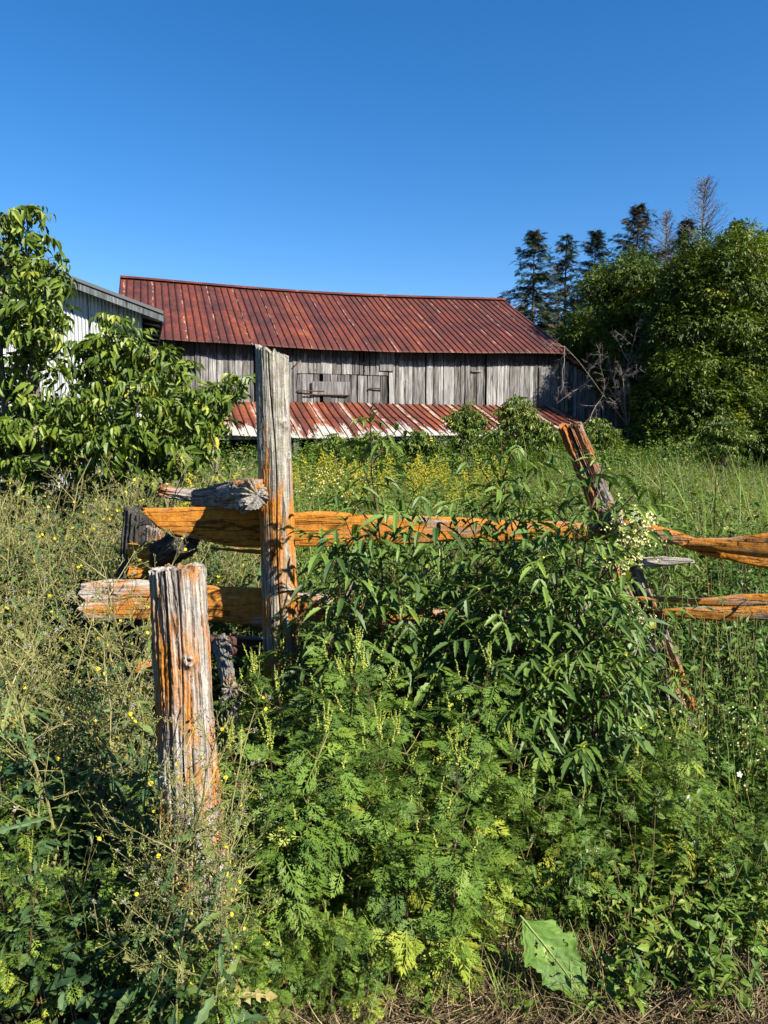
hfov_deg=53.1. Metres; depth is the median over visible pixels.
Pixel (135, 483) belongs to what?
wild lettuce
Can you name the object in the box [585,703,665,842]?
ragweed plant
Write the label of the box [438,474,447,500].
goldenrod
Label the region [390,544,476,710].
beggarticks plant
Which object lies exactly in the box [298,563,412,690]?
beggarticks plant
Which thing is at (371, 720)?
ragweed plant
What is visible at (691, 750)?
ragweed plant
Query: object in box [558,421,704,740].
leaning post
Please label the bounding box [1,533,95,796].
wild lettuce
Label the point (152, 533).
split stake
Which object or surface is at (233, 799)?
wild lettuce
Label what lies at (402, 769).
ragweed plant
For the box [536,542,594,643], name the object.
beggarticks plant
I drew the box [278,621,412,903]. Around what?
ragweed plant
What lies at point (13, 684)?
wild lettuce
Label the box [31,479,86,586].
wild lettuce
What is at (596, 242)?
spruce tree
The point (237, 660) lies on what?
wild lettuce
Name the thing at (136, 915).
ragweed plant
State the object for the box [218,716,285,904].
ragweed plant
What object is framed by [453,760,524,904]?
ragweed plant
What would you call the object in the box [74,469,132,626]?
wild lettuce
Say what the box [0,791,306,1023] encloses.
undergrowth
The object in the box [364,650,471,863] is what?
ragweed plant
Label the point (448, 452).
shrub
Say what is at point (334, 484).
goldenrod
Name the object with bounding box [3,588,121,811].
wild lettuce
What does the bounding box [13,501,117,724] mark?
wild lettuce
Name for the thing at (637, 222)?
spruce tree
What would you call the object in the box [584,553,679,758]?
beggarticks plant
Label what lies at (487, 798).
ragweed plant
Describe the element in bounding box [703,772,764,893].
ragweed plant
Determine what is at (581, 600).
beggarticks plant
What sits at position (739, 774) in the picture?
white flower
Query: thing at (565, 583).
beggarticks plant
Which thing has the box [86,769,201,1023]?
wild lettuce
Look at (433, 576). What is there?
beggarticks plant
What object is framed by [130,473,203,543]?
wild lettuce
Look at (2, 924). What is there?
ragweed plant
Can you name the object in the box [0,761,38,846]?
ragweed plant
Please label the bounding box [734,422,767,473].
shrub
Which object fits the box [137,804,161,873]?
ragweed plant
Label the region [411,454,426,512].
goldenrod
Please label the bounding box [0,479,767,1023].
ground
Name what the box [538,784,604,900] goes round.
ragweed plant
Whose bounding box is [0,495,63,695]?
wild lettuce
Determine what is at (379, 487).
goldenrod
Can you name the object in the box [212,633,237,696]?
forked log
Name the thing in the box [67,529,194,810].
wild lettuce
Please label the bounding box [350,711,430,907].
ragweed plant
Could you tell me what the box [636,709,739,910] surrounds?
ragweed plant
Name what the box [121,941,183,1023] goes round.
ragweed plant
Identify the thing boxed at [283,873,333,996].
ragweed plant
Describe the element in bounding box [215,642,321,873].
ragweed plant
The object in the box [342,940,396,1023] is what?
ragweed plant
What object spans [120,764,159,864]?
ragweed plant
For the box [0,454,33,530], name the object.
wild lettuce
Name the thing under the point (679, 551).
beggarticks plant
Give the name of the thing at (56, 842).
undergrowth
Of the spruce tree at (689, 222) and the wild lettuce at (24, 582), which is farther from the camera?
the spruce tree at (689, 222)
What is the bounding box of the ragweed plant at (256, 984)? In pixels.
[205,903,279,1023]
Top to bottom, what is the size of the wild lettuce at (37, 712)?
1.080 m
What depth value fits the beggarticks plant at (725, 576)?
4.91 m
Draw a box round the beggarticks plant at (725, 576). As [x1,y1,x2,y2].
[702,561,764,672]
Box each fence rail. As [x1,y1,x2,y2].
[77,579,351,626]
[127,543,152,579]
[130,659,153,675]
[141,507,601,547]
[211,548,260,553]
[353,602,547,626]
[600,518,767,568]
[634,556,694,569]
[637,593,767,605]
[660,606,767,620]
[687,533,767,557]
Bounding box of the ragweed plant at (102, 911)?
[70,833,169,1023]
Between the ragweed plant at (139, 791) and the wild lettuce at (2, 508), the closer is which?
the ragweed plant at (139, 791)
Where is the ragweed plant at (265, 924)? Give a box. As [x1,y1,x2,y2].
[254,883,299,978]
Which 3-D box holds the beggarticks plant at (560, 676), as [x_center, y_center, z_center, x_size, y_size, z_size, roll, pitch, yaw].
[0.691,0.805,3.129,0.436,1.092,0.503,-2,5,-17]
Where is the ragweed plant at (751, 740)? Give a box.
[723,705,767,785]
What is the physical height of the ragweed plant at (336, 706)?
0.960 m
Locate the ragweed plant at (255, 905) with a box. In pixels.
[226,839,284,987]
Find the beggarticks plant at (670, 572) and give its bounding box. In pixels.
[634,525,727,718]
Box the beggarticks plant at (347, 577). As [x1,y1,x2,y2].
[266,526,436,819]
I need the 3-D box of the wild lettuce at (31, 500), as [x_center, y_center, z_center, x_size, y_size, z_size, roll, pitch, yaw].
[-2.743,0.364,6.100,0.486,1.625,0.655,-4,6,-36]
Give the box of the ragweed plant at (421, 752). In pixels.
[362,709,505,951]
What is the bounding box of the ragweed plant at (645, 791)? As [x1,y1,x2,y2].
[576,737,666,915]
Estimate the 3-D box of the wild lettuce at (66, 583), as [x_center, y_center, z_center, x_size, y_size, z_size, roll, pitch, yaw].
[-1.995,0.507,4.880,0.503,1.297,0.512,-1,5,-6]
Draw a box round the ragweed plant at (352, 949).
[318,905,383,1013]
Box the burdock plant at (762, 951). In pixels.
[702,936,767,983]
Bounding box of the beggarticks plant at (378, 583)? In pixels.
[338,555,402,700]
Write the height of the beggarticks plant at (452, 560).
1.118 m
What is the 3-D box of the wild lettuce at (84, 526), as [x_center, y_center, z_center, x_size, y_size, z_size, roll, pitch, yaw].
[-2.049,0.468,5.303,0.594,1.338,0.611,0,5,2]
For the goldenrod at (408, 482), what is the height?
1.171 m
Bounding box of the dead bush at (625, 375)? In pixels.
[545,319,645,425]
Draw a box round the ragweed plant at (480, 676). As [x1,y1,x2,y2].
[411,638,527,867]
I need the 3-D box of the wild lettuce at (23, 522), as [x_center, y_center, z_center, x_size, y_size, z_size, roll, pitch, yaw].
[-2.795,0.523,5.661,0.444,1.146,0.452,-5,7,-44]
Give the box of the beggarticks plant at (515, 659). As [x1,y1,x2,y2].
[446,585,588,887]
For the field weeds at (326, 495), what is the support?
on the ground at (18, 1017)
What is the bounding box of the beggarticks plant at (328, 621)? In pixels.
[279,582,391,773]
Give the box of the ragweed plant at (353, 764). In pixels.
[308,703,386,867]
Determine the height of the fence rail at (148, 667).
0.082 m
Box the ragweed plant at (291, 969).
[251,915,324,1023]
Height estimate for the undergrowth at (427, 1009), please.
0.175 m
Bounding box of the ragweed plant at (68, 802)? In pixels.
[39,779,92,862]
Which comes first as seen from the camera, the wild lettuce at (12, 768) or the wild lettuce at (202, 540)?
the wild lettuce at (12, 768)
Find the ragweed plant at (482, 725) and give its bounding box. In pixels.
[446,677,528,840]
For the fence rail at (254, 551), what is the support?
attached to the fence post at (278, 556)
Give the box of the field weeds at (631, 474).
[475,442,767,557]
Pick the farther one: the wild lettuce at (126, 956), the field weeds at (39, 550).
the field weeds at (39, 550)
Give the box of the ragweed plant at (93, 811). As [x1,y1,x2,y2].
[76,801,111,890]
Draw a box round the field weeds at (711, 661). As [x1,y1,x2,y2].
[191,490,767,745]
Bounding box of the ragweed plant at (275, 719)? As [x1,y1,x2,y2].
[223,675,316,871]
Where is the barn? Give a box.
[119,275,626,477]
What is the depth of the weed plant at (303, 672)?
2.78 m
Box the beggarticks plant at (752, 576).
[713,564,767,746]
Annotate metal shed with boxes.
[0,253,163,516]
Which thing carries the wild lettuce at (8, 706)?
on the ground at (18, 1017)
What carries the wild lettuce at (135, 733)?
on the ground at (18, 1017)
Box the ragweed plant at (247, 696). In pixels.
[212,647,291,844]
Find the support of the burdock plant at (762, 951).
on the ground at (18, 1017)
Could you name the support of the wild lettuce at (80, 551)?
on the ground at (18, 1017)
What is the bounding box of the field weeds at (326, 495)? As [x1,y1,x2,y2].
[156,457,716,586]
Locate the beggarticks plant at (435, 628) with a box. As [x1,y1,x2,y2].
[394,601,504,751]
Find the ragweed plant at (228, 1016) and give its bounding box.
[207,979,255,1023]
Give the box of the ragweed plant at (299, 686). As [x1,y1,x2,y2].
[224,658,313,850]
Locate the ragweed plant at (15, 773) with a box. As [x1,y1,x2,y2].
[0,714,68,879]
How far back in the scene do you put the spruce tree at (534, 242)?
40.91 m
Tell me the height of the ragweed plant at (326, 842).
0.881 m
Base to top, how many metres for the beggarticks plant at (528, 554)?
1.704 m
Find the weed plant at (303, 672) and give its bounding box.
[275,615,390,841]
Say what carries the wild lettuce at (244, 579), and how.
on the ground at (18, 1017)
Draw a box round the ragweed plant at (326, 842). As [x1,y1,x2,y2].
[232,700,379,991]
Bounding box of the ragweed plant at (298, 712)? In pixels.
[236,664,343,869]
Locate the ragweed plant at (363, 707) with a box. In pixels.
[311,668,393,846]
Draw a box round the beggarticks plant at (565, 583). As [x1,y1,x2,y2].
[492,450,695,874]
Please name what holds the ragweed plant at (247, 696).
on the ground at (18, 1017)
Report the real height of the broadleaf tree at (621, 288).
9.034 m
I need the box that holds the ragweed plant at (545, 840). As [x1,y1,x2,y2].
[474,718,582,933]
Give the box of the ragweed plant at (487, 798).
[410,699,528,936]
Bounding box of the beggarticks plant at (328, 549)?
[304,547,347,673]
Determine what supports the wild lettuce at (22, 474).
on the ground at (18, 1017)
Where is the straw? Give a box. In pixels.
[156,781,767,1023]
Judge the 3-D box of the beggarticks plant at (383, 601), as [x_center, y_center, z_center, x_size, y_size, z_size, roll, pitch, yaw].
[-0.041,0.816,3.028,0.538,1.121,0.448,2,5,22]
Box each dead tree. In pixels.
[651,210,682,266]
[668,176,730,262]
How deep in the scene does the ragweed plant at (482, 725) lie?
2.89 m
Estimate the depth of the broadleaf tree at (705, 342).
24.43 m
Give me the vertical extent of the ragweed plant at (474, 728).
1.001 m
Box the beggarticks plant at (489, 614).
[429,572,545,764]
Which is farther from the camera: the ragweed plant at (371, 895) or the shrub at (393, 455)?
the shrub at (393, 455)
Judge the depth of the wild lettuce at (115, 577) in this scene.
3.83 m
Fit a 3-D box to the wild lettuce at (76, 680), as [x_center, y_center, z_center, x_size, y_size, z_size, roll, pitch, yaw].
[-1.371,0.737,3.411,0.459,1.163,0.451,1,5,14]
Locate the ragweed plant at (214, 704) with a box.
[213,669,287,788]
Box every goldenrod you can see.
[175,473,195,506]
[292,473,299,494]
[294,462,301,483]
[297,483,307,509]
[299,455,314,488]
[310,475,324,507]
[311,457,322,485]
[319,449,329,481]
[322,456,330,476]
[322,461,334,493]
[327,476,339,496]
[329,450,339,483]
[333,457,345,494]
[340,475,352,501]
[349,465,361,511]
[356,461,367,498]
[373,476,386,510]
[374,462,391,493]
[377,453,394,500]
[384,458,396,491]
[399,464,411,489]
[402,476,412,501]
[407,479,424,504]
[410,464,423,487]
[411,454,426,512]
[418,466,436,510]
[418,475,430,509]
[427,460,436,483]
[430,468,436,486]
[432,454,448,500]
[438,458,452,491]
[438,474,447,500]
[446,484,455,501]
[447,477,459,494]
[449,488,458,512]
[459,472,472,512]
[472,453,484,495]
[477,466,491,498]
[488,462,502,492]
[490,455,501,486]
[495,455,511,491]
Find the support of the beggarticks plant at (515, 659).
on the ground at (18, 1017)
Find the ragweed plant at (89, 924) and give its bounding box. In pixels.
[67,858,143,987]
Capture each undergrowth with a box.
[0,656,296,965]
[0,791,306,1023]
[233,833,523,1011]
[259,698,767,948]
[283,934,634,1023]
[574,811,767,1022]
[594,575,767,858]
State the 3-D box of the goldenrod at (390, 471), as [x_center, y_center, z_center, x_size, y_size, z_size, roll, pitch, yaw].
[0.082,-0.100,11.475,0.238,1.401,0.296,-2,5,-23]
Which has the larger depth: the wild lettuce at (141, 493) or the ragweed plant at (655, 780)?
the wild lettuce at (141, 493)
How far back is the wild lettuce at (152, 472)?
5.37 m
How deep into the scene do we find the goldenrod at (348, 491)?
10.28 m
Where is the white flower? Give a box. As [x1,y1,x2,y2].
[736,772,742,806]
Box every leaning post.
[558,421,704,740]
[594,556,708,762]
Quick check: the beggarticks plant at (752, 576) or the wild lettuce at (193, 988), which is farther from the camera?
the beggarticks plant at (752, 576)
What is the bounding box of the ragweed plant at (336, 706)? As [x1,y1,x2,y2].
[261,655,385,916]
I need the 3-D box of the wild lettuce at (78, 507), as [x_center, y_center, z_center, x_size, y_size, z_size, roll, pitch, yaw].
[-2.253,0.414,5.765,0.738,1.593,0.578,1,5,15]
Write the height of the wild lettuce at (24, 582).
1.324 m
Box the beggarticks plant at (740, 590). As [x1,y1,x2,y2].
[697,534,766,693]
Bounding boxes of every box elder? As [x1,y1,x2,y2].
[0,203,83,572]
[0,312,230,626]
[158,373,254,545]
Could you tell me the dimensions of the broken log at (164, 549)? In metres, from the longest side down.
0.442 x 0.165 x 0.146 m
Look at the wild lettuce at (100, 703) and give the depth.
2.87 m
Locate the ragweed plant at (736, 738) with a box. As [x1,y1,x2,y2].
[710,703,767,823]
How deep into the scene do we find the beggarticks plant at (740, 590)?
4.73 m
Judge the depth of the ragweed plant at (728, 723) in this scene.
3.32 m
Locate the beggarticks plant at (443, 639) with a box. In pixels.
[407,576,494,719]
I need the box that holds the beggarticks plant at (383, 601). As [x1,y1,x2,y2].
[294,577,438,740]
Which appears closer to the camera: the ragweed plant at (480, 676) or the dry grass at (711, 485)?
the ragweed plant at (480, 676)
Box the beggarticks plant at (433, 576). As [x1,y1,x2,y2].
[398,565,493,715]
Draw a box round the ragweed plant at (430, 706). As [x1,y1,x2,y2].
[390,689,468,855]
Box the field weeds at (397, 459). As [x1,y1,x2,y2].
[149,424,712,500]
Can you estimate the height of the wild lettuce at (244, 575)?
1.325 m
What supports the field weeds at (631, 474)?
on the ground at (18, 1017)
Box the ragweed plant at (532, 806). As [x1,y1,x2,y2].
[521,751,569,867]
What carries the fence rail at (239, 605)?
attached to the fence post at (278, 556)
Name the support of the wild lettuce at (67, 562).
on the ground at (18, 1017)
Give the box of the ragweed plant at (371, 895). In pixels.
[292,738,419,1014]
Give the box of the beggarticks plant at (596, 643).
[539,563,650,761]
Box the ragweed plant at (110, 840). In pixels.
[90,807,127,877]
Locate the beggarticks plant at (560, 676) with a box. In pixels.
[518,582,636,789]
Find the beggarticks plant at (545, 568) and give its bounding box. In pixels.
[504,539,579,616]
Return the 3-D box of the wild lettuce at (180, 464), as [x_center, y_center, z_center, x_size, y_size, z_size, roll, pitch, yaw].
[-1.161,0.548,3.846,0.688,1.707,0.511,-4,6,-39]
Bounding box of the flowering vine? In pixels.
[575,493,669,640]
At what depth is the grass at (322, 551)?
6.87 m
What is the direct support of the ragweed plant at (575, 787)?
on the ground at (18, 1017)
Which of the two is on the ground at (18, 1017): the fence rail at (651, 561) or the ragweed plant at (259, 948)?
the ragweed plant at (259, 948)
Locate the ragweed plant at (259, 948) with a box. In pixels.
[214,897,285,1010]
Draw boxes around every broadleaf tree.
[551,242,670,449]
[623,219,767,478]
[721,217,766,468]
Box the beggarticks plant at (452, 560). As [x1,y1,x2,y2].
[429,543,480,634]
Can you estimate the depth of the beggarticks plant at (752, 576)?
3.85 m
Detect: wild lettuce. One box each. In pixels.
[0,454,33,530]
[0,473,45,618]
[0,476,25,541]
[0,478,33,626]
[0,479,80,723]
[0,492,51,662]
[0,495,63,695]
[0,495,70,704]
[0,499,59,733]
[0,500,22,610]
[0,526,37,711]
[0,562,98,888]
[0,579,85,838]
[0,586,131,990]
[0,596,54,851]
[0,600,92,851]
[0,601,93,831]
[0,623,80,852]
[1,466,88,594]
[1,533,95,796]
[2,607,61,797]
[3,505,40,547]
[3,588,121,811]
[7,518,90,732]
[8,456,58,541]
[8,493,69,558]
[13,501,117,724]
[14,454,102,678]
[16,546,124,796]
[24,483,128,680]
[24,607,137,862]
[30,574,151,818]
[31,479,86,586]
[33,483,89,584]
[35,490,149,759]
[36,506,113,719]
[39,457,100,600]
[43,468,106,571]
[43,630,157,923]
[45,483,111,632]
[46,491,107,685]
[48,478,148,690]
[54,496,119,676]
[56,595,156,927]
[66,524,157,794]
[67,496,155,716]
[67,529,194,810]
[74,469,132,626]
[74,618,158,850]
[74,675,159,952]
[77,477,185,740]
[81,502,116,578]
[85,451,211,754]
[86,479,120,562]
[86,610,156,837]
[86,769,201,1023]
[87,481,153,727]
[90,753,257,1023]
[93,450,180,538]
[98,470,161,574]
[100,711,237,1021]
[104,507,122,542]
[107,478,212,715]
[108,451,206,540]
[112,787,234,1023]
[114,491,221,628]
[118,704,282,1023]
[120,766,254,1023]
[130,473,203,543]
[130,812,284,1023]
[134,484,200,566]
[140,718,252,1023]
[141,478,236,692]
[163,684,286,1010]
[167,487,248,584]
[171,478,244,585]
[176,544,248,662]
[194,542,261,707]
[197,452,224,487]
[202,451,253,583]
[211,545,261,738]
[213,505,307,727]
[218,547,260,657]
[219,449,257,566]
[230,493,317,709]
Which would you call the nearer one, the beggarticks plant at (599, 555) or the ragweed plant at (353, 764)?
the ragweed plant at (353, 764)
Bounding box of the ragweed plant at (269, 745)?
[224,715,383,922]
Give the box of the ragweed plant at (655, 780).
[608,717,708,884]
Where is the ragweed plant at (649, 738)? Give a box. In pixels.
[604,705,662,826]
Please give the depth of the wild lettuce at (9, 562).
4.17 m
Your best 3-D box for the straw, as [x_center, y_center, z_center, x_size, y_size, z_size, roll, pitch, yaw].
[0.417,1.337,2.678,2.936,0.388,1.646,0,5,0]
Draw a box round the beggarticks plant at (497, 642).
[429,573,624,920]
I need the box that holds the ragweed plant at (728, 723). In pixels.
[687,693,740,799]
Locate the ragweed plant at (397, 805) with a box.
[313,702,452,956]
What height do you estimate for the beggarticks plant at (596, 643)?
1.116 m
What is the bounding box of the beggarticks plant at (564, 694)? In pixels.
[515,601,603,775]
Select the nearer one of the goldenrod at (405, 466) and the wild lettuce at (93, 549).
the wild lettuce at (93, 549)
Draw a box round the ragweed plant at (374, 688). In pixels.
[347,636,429,773]
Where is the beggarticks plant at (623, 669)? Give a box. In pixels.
[515,516,674,882]
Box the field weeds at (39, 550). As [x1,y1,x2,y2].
[0,476,306,729]
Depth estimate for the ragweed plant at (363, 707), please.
2.98 m
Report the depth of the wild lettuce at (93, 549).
4.97 m
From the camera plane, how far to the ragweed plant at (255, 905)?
2.26 m
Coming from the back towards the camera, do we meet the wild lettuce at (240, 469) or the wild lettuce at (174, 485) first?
the wild lettuce at (240, 469)
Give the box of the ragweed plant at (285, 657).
[249,619,348,781]
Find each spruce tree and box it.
[497,228,569,338]
[535,233,623,430]
[552,229,624,446]
[583,203,674,447]
[664,217,702,263]
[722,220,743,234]
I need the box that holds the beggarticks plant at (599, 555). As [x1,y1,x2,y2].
[563,539,634,635]
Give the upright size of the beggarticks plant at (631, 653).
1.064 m
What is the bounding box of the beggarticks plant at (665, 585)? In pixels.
[614,545,710,716]
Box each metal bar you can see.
[210,634,262,644]
[210,644,262,655]
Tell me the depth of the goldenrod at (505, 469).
11.79 m
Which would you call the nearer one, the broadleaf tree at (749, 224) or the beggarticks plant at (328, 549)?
the beggarticks plant at (328, 549)
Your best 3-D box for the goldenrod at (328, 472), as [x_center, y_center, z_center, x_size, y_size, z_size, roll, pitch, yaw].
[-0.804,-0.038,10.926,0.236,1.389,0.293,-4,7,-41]
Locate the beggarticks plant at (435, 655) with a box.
[404,567,543,785]
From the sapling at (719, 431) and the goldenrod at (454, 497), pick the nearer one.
the goldenrod at (454, 497)
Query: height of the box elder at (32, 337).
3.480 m
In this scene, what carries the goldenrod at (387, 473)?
on the ground at (18, 1017)
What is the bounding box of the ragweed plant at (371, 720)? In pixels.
[316,642,438,925]
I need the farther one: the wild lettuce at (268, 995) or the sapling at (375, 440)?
the sapling at (375, 440)
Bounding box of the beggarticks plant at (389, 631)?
[373,596,465,804]
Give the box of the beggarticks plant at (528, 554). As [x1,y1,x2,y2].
[432,425,643,865]
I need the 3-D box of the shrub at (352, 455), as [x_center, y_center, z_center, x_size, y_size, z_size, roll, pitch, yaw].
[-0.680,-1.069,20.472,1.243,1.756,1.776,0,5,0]
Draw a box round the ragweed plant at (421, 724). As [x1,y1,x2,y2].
[349,674,465,801]
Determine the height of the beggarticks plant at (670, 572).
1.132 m
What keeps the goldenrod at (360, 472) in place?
on the ground at (18, 1017)
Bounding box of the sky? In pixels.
[0,0,767,324]
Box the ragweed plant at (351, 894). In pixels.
[340,890,387,984]
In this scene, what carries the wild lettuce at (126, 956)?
on the ground at (18, 1017)
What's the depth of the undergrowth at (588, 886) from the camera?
2.51 m
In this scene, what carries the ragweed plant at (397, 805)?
on the ground at (18, 1017)
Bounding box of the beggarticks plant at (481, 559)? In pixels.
[460,542,512,645]
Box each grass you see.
[80,458,578,696]
[311,486,539,580]
[450,897,642,1021]
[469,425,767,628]
[499,440,767,604]
[499,656,767,899]
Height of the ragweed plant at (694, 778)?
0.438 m
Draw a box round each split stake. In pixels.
[114,505,156,703]
[139,525,163,698]
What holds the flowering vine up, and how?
attached to the leaning post at (661, 694)
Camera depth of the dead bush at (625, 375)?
25.58 m
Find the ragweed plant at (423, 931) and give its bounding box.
[335,768,472,998]
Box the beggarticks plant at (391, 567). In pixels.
[306,555,410,707]
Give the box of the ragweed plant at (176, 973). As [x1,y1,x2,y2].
[155,913,223,1023]
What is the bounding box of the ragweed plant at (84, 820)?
[60,796,120,925]
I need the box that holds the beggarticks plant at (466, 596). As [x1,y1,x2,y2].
[429,568,557,832]
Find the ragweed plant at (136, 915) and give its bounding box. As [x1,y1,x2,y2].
[95,836,162,970]
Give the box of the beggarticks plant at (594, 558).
[578,537,661,648]
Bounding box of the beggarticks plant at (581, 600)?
[484,573,651,864]
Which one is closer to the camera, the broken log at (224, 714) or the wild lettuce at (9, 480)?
the broken log at (224, 714)
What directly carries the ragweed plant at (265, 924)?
on the ground at (18, 1017)
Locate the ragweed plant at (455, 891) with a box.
[378,723,517,1013]
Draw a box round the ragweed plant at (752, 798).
[715,765,767,858]
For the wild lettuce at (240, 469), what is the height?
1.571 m
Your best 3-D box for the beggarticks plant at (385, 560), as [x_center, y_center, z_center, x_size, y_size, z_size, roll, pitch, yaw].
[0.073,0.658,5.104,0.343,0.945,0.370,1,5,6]
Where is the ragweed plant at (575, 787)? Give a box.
[542,731,600,827]
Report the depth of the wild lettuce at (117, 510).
4.05 m
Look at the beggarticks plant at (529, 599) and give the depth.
3.43 m
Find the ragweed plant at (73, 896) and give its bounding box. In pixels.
[17,865,102,970]
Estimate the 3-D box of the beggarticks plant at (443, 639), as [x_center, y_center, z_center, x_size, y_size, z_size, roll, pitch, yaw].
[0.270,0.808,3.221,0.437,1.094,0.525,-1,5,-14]
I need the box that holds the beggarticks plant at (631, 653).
[543,577,675,787]
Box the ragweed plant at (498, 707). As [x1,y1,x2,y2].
[457,659,532,771]
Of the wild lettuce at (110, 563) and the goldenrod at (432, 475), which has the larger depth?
the goldenrod at (432, 475)
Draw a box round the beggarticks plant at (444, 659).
[412,495,606,796]
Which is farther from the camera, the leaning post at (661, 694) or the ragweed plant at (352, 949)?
the leaning post at (661, 694)
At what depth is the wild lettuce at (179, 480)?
5.24 m
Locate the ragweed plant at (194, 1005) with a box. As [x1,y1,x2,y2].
[164,927,240,1023]
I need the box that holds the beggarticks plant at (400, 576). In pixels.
[333,561,435,713]
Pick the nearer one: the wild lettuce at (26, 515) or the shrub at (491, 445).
the wild lettuce at (26, 515)
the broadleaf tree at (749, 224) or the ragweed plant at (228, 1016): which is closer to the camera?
the ragweed plant at (228, 1016)
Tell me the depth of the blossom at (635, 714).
2.85 m
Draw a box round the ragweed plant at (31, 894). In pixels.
[0,845,82,1023]
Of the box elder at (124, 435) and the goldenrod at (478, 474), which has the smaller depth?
the box elder at (124, 435)
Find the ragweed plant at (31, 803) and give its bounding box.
[0,753,65,908]
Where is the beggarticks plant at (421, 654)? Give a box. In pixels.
[346,596,451,753]
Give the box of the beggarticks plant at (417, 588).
[312,403,474,778]
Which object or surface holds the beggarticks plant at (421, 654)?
on the ground at (18, 1017)
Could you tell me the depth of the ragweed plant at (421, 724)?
2.85 m
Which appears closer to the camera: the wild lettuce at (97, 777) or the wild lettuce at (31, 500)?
the wild lettuce at (97, 777)
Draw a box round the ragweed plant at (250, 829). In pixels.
[219,716,323,962]
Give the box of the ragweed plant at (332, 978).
[291,899,359,1023]
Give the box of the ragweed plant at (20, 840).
[0,806,69,958]
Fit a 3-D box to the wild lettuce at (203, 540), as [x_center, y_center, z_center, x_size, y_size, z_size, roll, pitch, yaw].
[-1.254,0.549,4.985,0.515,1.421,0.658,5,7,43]
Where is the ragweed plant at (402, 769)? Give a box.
[379,724,484,892]
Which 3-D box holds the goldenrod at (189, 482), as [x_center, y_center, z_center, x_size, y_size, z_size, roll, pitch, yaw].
[-1.473,0.382,5.649,0.227,1.340,0.283,3,6,28]
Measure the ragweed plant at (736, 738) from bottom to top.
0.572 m
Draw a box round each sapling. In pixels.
[317,433,353,480]
[349,430,397,481]
[396,429,446,493]
[440,398,492,484]
[493,394,541,481]
[518,420,565,476]
[582,417,622,472]
[662,440,708,475]
[693,412,762,481]
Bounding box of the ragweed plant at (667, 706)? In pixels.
[594,657,673,775]
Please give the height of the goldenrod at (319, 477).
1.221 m
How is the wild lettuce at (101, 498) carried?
on the ground at (18, 1017)
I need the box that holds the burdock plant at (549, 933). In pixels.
[499,915,588,1003]
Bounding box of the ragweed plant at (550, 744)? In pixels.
[505,689,572,809]
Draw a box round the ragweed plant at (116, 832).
[83,790,156,943]
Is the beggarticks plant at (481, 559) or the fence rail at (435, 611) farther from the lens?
the beggarticks plant at (481, 559)
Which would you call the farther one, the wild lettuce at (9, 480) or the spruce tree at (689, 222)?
the spruce tree at (689, 222)
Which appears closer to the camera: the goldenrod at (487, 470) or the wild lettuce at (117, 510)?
the wild lettuce at (117, 510)
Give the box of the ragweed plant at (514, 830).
[488,779,542,875]
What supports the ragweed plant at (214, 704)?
on the ground at (18, 1017)
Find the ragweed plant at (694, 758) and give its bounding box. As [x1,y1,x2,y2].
[634,702,706,847]
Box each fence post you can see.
[148,562,234,998]
[255,344,301,787]
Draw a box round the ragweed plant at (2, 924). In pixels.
[0,871,76,1010]
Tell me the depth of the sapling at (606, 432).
17.79 m
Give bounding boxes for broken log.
[148,533,199,567]
[156,485,195,501]
[190,477,269,513]
[218,689,247,765]
[596,500,634,558]
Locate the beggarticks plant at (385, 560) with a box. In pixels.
[374,544,415,603]
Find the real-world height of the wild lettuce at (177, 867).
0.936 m
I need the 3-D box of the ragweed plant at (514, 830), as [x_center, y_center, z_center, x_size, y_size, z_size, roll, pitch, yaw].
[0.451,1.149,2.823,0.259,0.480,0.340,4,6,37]
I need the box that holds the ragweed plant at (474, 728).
[407,641,537,905]
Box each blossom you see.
[295,456,385,497]
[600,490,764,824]
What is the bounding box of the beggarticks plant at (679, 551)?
[647,541,706,659]
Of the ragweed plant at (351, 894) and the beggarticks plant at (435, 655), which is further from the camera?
the beggarticks plant at (435, 655)
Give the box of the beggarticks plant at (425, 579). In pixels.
[402,545,466,669]
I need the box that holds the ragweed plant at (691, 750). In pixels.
[667,725,708,803]
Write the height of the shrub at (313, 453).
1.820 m
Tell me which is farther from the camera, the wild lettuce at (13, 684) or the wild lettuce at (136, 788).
the wild lettuce at (13, 684)
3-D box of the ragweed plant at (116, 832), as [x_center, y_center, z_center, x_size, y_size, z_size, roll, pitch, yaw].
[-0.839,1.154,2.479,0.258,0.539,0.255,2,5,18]
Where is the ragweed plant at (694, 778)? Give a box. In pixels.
[666,765,723,872]
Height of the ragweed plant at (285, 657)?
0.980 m
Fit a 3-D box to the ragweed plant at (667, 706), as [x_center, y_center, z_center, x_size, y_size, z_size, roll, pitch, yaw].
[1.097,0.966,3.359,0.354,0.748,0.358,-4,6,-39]
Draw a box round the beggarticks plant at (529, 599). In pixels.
[516,583,567,814]
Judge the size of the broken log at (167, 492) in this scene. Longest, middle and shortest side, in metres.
0.407 x 0.079 x 0.076 m
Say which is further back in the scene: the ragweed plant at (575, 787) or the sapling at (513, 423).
the sapling at (513, 423)
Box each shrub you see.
[292,438,339,472]
[339,448,378,470]
[380,442,422,477]
[410,435,467,475]
[465,425,511,474]
[496,428,560,466]
[546,437,571,468]
[594,433,638,472]
[626,443,673,470]
[648,422,698,462]
[701,430,756,472]
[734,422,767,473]
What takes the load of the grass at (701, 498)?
on the ground at (18, 1017)
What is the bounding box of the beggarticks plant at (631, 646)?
[572,593,694,868]

